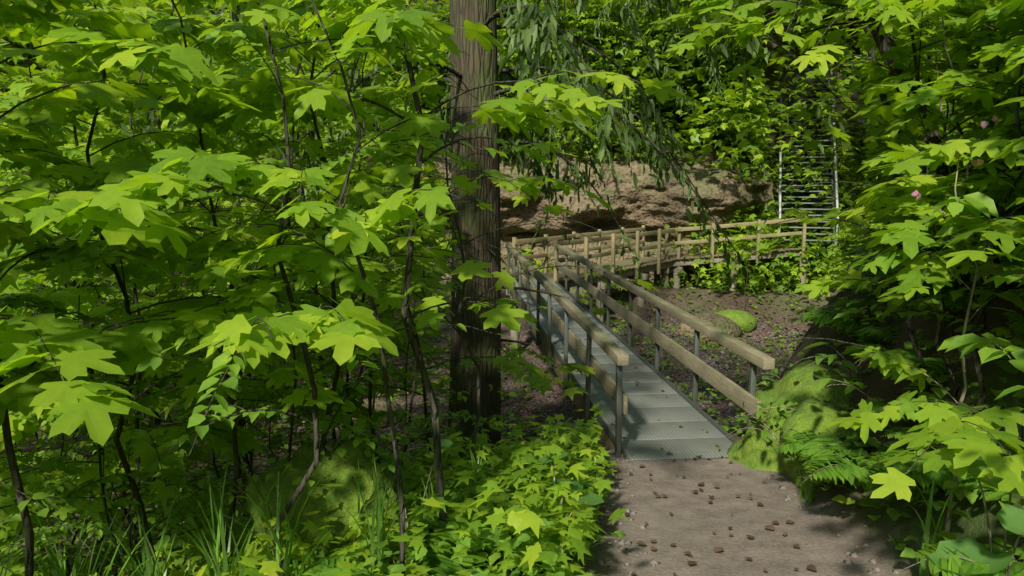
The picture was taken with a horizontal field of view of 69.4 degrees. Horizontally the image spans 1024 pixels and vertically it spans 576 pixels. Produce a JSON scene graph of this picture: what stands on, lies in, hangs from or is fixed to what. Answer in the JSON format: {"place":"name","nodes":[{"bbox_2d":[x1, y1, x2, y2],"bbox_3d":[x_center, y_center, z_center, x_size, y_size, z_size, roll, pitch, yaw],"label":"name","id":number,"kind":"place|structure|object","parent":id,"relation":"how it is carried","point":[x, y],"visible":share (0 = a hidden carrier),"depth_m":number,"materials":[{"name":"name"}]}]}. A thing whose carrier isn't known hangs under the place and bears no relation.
{"place":"outdoors","nodes":[
{"label":"outdoors","id":0,"kind":"place"},
{"bbox_2d":[15,284,921,574],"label":"pine cones","id":1,"kind":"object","parent":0,"point":[811,566],"depth_m":10.30,"materials":[{"name":"brown plant"}]},
{"bbox_2d":[0,0,1023,575],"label":"ground","id":2,"kind":"structure","parent":0,"point":[694,522],"depth_m":5.47,"materials":[{"name":"brown soil"}]},
{"bbox_2d":[246,440,399,567],"bbox_3d":[-1.151,1.417,4.506,0.816,0.952,0.699,7,11,41],"label":"mossy boulder","id":3,"kind":"object","parent":2,"relation":"on","point":[346,495],"visible":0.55,"depth_m":4.33,"materials":[{"name":"green plant"}]},
{"bbox_2d":[297,374,350,388],"bbox_3d":[-3.974,2.160,15.448,1.344,0.710,1.028,0,8,0],"label":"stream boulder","id":4,"kind":"object","parent":2,"relation":"on","point":[299,382],"visible":0.06,"depth_m":15.25,"materials":[{"name":"grey stone"}]},
{"bbox_2d":[352,398,404,428],"bbox_3d":[-2.482,2.310,13.447,1.069,0.569,0.832,0,8,0],"label":"rock","id":5,"kind":"object","parent":2,"relation":"on","point":[380,404],"visible":0.27,"depth_m":13.26,"materials":[{"name":"beige stone"}]},
{"bbox_2d":[27,120,773,283],"bbox_3d":[-3.451,-2.454,25.978,25.350,7.079,5.449,-1,8,-4],"label":"rock outcrop","id":6,"kind":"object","parent":2,"relation":"on","point":[650,206],"depth_m":25.03,"materials":[{"name":"brown stone"}]},
{"bbox_2d":[407,0,421,108],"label":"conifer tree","id":7,"kind":"object","parent":2,"relation":"on","point":[416,1],"visible":0.01,"depth_m":25.89,"materials":[{"name":"green plant"}]},
{"bbox_2d":[0,440,956,575],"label":"sedge tufts","id":8,"kind":"object","parent":2,"relation":"on","point":[150,568],"visible":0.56,"depth_m":3.81,"materials":[{"name":"green plant"}]},
{"bbox_2d":[0,0,981,575],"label":"leafy shrubs","id":9,"kind":"object","parent":2,"relation":"on","point":[520,518],"visible":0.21,"depth_m":5.31,"materials":[{"name":"green plant"}]},
{"bbox_2d":[0,0,998,293],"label":"foliage canopy","id":10,"kind":"object","parent":2,"relation":"on","point":[746,118],"visible":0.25,"depth_m":24.36,"materials":[{"name":"green plant"}]},
{"bbox_2d":[445,0,568,471],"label":"conifer tree","id":11,"kind":"object","parent":2,"relation":"on","point":[477,66],"visible":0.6,"depth_m":9.12,"materials":[{"name":"brown plant"}]},
{"bbox_2d":[0,0,1023,575],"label":"maple leaves","id":12,"kind":"object","parent":2,"relation":"on","point":[136,188],"visible":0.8,"depth_m":3.54,"materials":[{"name":"green plant"}]},
{"bbox_2d":[0,0,1023,575],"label":"tree branches","id":13,"kind":"object","parent":2,"relation":"on","point":[236,468],"visible":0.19,"depth_m":4.42,"materials":[{"name":"brown plant"}]},
{"bbox_2d":[0,0,1023,575],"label":"shrub foliage","id":14,"kind":"object","parent":2,"relation":"on","point":[978,204],"visible":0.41,"depth_m":4.26,"materials":[{"name":"green plant"}]},
{"bbox_2d":[0,226,1023,575],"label":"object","id":15,"kind":"object","parent":2,"relation":"on","point":[524,540],"visible":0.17,"depth_m":4.83,"materials":[{"name":"green plant"}]},
{"bbox_2d":[137,0,976,295],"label":"conifer needles","id":16,"kind":"object","parent":2,"relation":"on","point":[522,36],"visible":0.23,"depth_m":9.56,"materials":[{"name":"green plant"}]},
{"bbox_2d":[167,208,1023,575],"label":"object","id":17,"kind":"object","parent":2,"relation":"on","point":[817,452],"visible":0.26,"depth_m":4.38,"materials":[{"name":"green plant"}]},
{"bbox_2d":[506,243,774,464],"bbox_3d":[1.030,0.371,12.458,1.300,1.278,12.777,-1,8,-5],"label":"footbridge","id":18,"kind":"object","parent":2,"relation":"on","point":[588,338],"visible":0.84,"depth_m":8.21,"materials":[{"name":"grey wood"}]},
{"bbox_2d":[506,216,807,360],"bbox_3d":[4.346,-0.314,22.617,11.487,3.666,3.767,-5,10,-34],"label":"wooden fence","id":19,"kind":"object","parent":2,"relation":"on","point":[665,264],"visible":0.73,"depth_m":22.71,"materials":[{"name":"brown wood"}]},
{"bbox_2d":[378,438,1023,574],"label":"broad-leaved plant","id":20,"kind":"object","parent":2,"relation":"on","point":[1010,517],"visible":0.68,"depth_m":3.05,"materials":[{"name":"green plant"}]},
{"bbox_2d":[388,5,1022,575],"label":"herb stalks","id":21,"kind":"object","parent":2,"relation":"on","point":[952,495],"visible":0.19,"depth_m":3.71,"materials":[{"name":"green plant"}]},
{"bbox_2d":[675,313,741,346],"bbox_3d":[5.516,1.199,20.784,1.870,0.971,1.312,0,8,0],"label":"rock","id":22,"kind":"object","parent":2,"relation":"on","point":[727,325],"visible":0.45,"depth_m":20.38,"materials":[{"name":"beige stone"}]},
{"bbox_2d":[715,309,757,332],"bbox_3d":[6.404,0.986,21.367,1.167,0.690,1.132,-8,11,-44],"label":"mossy rock","id":23,"kind":"object","parent":2,"relation":"on","point":[743,319],"visible":0.51,"depth_m":21.05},
{"bbox_2d":[585,345,907,575],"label":"path pebbles","id":24,"kind":"object","parent":2,"relation":"on","point":[653,562],"depth_m":4.61,"materials":[{"name":"stone"}]},
{"bbox_2d":[727,358,860,487],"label":"mossy boulder","id":25,"kind":"structure","parent":2,"relation":"on","point":[750,449],"depth_m":6.19,"materials":[{"name":"green plant"}]},
{"bbox_2d":[778,62,838,249],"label":"staircase","id":26,"kind":"structure","parent":2,"relation":"on","point":[833,195],"depth_m":25.77,"materials":[{"name":"metal"}]},
{"bbox_2d":[864,9,1010,300],"bbox_3d":[2.696,-2.197,5.291,0.140,6.345,3.288,-4,9,-24],"label":"maple tree","id":27,"kind":"object","parent":2,"relation":"on","point":[885,43],"visible":0.26,"depth_m":5.19,"materials":[{"name":"brown plant"}]},
{"bbox_2d":[911,115,997,200],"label":"flowers","id":28,"kind":"object","parent":2,"relation":"on","point":[978,162],"visible":0.8,"depth_m":3.55,"materials":[{"name":"pink plant"}]}
]}

